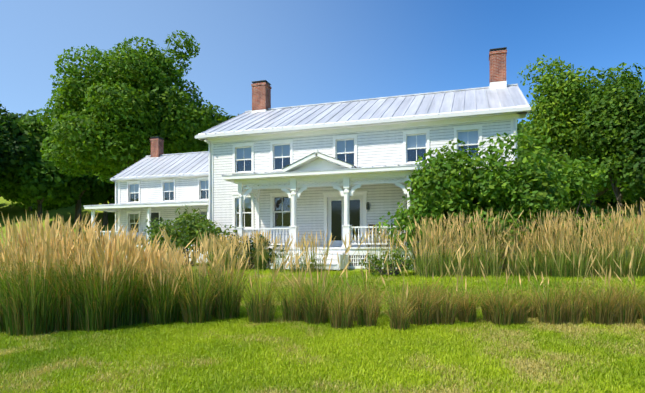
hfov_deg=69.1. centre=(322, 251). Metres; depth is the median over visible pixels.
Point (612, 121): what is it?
tree
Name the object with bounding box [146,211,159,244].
wing door casing
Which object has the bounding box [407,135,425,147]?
blind window
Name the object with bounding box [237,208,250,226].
room window
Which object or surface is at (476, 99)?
house roof
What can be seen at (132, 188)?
window blind
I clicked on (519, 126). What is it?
ridge tree
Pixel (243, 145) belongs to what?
window frame
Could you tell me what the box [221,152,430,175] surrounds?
porch roof
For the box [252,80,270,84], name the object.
chimney cap
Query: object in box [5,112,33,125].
ridge tree
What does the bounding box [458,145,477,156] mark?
room window
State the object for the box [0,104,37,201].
woods tree
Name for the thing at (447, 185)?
big shrub
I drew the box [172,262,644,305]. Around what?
lawn
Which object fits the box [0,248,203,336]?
reed grass blades
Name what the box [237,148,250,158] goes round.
blind window
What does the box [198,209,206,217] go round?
window frame
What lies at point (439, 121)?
house trim
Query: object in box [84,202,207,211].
wing porch fascia
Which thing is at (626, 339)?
lawn
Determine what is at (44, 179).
woods tree
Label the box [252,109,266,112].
chimney base
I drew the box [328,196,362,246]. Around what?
front door
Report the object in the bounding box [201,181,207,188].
window blind
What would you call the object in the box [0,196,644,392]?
ground
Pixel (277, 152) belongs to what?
blind window
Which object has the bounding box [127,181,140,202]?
window frame
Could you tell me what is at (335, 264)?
porch steps
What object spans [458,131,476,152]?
window glass
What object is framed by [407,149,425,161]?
room window
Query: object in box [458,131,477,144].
blind window
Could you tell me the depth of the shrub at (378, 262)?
14.61 m
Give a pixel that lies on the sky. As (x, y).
(308, 51)
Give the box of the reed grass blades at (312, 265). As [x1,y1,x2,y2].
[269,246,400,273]
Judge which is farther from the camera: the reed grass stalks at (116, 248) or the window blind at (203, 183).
the window blind at (203, 183)
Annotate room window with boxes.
[237,160,250,171]
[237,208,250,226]
[275,157,289,168]
[275,197,289,226]
[337,153,353,165]
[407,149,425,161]
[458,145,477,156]
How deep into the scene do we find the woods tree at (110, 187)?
70.97 m
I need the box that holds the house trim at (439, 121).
[198,105,528,256]
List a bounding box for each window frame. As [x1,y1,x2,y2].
[126,211,140,233]
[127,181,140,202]
[161,179,175,201]
[197,177,207,200]
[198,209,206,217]
[232,142,254,173]
[232,194,253,229]
[269,139,293,171]
[269,192,290,227]
[332,134,357,167]
[402,129,429,163]
[403,187,426,210]
[453,124,482,159]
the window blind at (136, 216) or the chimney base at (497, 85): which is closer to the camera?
the chimney base at (497, 85)
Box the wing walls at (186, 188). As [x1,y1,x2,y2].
[120,176,207,244]
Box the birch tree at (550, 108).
[517,54,598,253]
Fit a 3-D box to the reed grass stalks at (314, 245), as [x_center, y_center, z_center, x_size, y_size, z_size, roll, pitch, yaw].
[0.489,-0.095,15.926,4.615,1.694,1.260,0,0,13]
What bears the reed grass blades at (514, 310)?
on the lawn at (626, 339)
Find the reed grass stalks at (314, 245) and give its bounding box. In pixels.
[272,223,405,273]
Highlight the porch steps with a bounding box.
[270,252,347,269]
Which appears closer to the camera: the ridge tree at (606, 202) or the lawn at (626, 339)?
the lawn at (626, 339)
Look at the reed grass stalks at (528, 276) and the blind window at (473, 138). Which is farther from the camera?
the blind window at (473, 138)
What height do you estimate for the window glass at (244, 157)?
1.120 m
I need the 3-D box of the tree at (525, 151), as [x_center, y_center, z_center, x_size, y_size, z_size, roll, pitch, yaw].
[20.839,-6.520,36.089,13.784,13.917,13.017,0,0,18]
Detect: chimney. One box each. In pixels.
[150,138,163,157]
[251,82,271,110]
[489,50,506,84]
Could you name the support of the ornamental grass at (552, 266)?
on the ground at (7, 208)
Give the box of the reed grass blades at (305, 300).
[194,270,353,324]
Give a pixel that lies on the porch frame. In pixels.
(117, 210)
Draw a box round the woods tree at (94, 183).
[64,151,114,235]
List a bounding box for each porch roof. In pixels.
[83,200,207,206]
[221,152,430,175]
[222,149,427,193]
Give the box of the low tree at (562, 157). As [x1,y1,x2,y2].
[519,148,576,198]
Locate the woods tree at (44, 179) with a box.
[0,110,87,224]
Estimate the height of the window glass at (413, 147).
1.120 m
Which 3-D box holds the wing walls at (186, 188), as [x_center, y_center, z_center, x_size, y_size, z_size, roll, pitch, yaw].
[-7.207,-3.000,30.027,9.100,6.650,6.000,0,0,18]
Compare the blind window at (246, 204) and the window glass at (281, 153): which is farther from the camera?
the blind window at (246, 204)
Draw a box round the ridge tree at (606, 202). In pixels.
[597,188,643,214]
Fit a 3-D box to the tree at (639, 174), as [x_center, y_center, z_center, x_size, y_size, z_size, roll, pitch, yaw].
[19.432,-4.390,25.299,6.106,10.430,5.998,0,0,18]
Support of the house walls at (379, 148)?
on the ground at (7, 208)
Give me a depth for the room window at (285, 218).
21.31 m
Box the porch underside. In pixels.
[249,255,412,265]
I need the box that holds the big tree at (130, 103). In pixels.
[36,30,228,183]
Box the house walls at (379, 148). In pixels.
[213,119,510,251]
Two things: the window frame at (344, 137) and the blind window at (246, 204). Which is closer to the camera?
the window frame at (344, 137)
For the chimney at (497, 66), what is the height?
1.420 m
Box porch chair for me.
[368,224,380,246]
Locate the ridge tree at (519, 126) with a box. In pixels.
[517,123,525,131]
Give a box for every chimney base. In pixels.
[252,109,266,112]
[489,81,506,88]
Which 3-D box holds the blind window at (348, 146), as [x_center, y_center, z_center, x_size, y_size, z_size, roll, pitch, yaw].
[0.978,-4.405,19.606,0.800,0.560,0.005,0,0,18]
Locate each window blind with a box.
[130,184,138,192]
[130,214,138,218]
[165,182,173,190]
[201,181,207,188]
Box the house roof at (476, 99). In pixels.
[197,84,529,134]
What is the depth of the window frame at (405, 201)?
18.71 m
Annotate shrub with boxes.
[137,205,236,265]
[206,234,285,268]
[359,249,413,275]
[374,133,580,265]
[514,156,640,260]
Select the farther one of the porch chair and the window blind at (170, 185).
the window blind at (170, 185)
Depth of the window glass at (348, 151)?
19.53 m
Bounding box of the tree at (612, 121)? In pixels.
[571,62,644,240]
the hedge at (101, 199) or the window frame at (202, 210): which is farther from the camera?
the hedge at (101, 199)
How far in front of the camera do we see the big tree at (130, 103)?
39.15 m
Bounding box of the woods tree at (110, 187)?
[90,168,119,225]
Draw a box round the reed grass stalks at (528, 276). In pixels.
[321,225,644,325]
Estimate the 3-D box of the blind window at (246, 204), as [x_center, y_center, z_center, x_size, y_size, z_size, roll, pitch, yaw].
[-3.484,-2.187,21.020,0.800,0.476,0.005,0,0,18]
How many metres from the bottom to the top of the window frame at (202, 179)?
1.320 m
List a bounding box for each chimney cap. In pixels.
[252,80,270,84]
[489,47,506,51]
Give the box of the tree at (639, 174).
[616,94,644,203]
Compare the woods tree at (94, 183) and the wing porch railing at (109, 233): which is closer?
the wing porch railing at (109, 233)
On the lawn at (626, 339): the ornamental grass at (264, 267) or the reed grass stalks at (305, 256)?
the reed grass stalks at (305, 256)
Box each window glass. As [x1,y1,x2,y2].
[237,148,250,170]
[274,145,289,168]
[274,197,289,225]
[337,140,353,164]
[407,135,425,161]
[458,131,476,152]
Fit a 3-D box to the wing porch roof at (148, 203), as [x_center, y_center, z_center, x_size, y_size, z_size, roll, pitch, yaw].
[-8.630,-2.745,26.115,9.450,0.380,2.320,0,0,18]
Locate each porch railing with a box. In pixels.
[95,231,120,239]
[243,226,413,244]
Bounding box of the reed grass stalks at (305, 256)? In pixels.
[212,231,369,321]
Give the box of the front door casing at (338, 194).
[322,191,367,246]
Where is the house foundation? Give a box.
[414,256,514,268]
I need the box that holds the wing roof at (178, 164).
[110,151,207,179]
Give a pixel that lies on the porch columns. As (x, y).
(346, 193)
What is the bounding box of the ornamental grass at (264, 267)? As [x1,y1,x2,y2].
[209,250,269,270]
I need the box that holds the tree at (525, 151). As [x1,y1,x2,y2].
[517,66,642,215]
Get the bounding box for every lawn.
[0,300,644,392]
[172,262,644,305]
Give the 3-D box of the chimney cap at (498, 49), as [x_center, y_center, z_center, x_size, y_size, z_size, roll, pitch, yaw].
[8.187,-9.307,21.899,0.740,0.125,0.740,0,0,18]
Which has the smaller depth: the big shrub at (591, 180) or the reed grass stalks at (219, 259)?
the reed grass stalks at (219, 259)
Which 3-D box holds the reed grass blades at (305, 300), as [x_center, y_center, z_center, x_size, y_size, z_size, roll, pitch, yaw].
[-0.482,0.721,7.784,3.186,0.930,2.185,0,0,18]
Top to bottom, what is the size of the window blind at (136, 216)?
0.360 m
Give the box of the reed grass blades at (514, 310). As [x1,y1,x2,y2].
[314,275,644,330]
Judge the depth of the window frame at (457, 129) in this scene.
17.99 m
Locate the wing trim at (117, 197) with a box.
[111,172,207,235]
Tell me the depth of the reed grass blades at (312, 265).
16.09 m
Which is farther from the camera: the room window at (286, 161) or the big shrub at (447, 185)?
the room window at (286, 161)
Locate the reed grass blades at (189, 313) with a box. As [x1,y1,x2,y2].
[134,256,280,323]
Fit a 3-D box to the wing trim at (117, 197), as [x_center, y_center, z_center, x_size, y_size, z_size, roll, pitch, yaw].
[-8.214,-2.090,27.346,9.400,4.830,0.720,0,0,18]
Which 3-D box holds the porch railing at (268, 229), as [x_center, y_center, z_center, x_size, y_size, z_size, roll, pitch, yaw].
[0.144,-0.615,18.795,6.890,0.680,1.615,0,0,18]
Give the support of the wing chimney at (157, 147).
on the wing walls at (186, 188)
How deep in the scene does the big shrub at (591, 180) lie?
15.60 m
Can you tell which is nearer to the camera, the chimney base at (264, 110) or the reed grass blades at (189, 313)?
the reed grass blades at (189, 313)
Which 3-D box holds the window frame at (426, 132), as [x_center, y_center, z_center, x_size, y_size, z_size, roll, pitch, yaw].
[3.726,-4.165,18.612,1.100,1.340,0.200,0,0,18]
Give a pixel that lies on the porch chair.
(373, 232)
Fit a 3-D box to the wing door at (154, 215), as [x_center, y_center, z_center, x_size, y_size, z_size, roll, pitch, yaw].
[-9.990,-1.350,27.867,0.800,1.950,0.040,0,0,18]
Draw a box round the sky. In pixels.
[0,0,644,123]
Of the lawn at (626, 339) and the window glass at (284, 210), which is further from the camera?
the window glass at (284, 210)
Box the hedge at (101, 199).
[23,186,114,222]
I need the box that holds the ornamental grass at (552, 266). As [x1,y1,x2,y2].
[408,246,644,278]
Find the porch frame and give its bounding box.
[91,202,208,262]
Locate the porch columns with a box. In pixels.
[237,175,415,247]
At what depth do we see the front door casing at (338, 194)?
19.48 m
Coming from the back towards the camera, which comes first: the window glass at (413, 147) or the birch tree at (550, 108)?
the birch tree at (550, 108)
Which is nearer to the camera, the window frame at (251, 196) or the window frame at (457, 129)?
the window frame at (457, 129)
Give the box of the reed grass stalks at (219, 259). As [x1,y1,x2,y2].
[159,226,264,322]
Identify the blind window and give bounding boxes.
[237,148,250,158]
[237,198,250,208]
[275,145,289,156]
[337,140,353,152]
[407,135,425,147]
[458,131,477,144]
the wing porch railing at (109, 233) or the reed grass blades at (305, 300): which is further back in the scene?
the wing porch railing at (109, 233)
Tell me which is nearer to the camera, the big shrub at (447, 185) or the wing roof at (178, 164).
the big shrub at (447, 185)
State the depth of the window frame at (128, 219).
28.28 m
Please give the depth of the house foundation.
17.64 m
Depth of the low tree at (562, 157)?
26.03 m
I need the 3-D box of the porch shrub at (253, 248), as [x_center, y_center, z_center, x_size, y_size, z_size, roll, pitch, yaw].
[-2.902,0.024,18.065,3.202,1.488,1.950,0,0,-16]
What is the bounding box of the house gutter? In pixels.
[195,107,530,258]
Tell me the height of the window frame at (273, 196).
1.580 m
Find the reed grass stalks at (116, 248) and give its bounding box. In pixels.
[0,212,208,333]
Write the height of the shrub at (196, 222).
2.821 m
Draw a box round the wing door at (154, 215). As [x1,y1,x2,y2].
[151,213,158,243]
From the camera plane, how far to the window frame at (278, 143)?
20.39 m
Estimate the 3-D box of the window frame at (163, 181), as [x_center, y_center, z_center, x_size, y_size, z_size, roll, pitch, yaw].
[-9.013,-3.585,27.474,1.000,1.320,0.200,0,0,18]

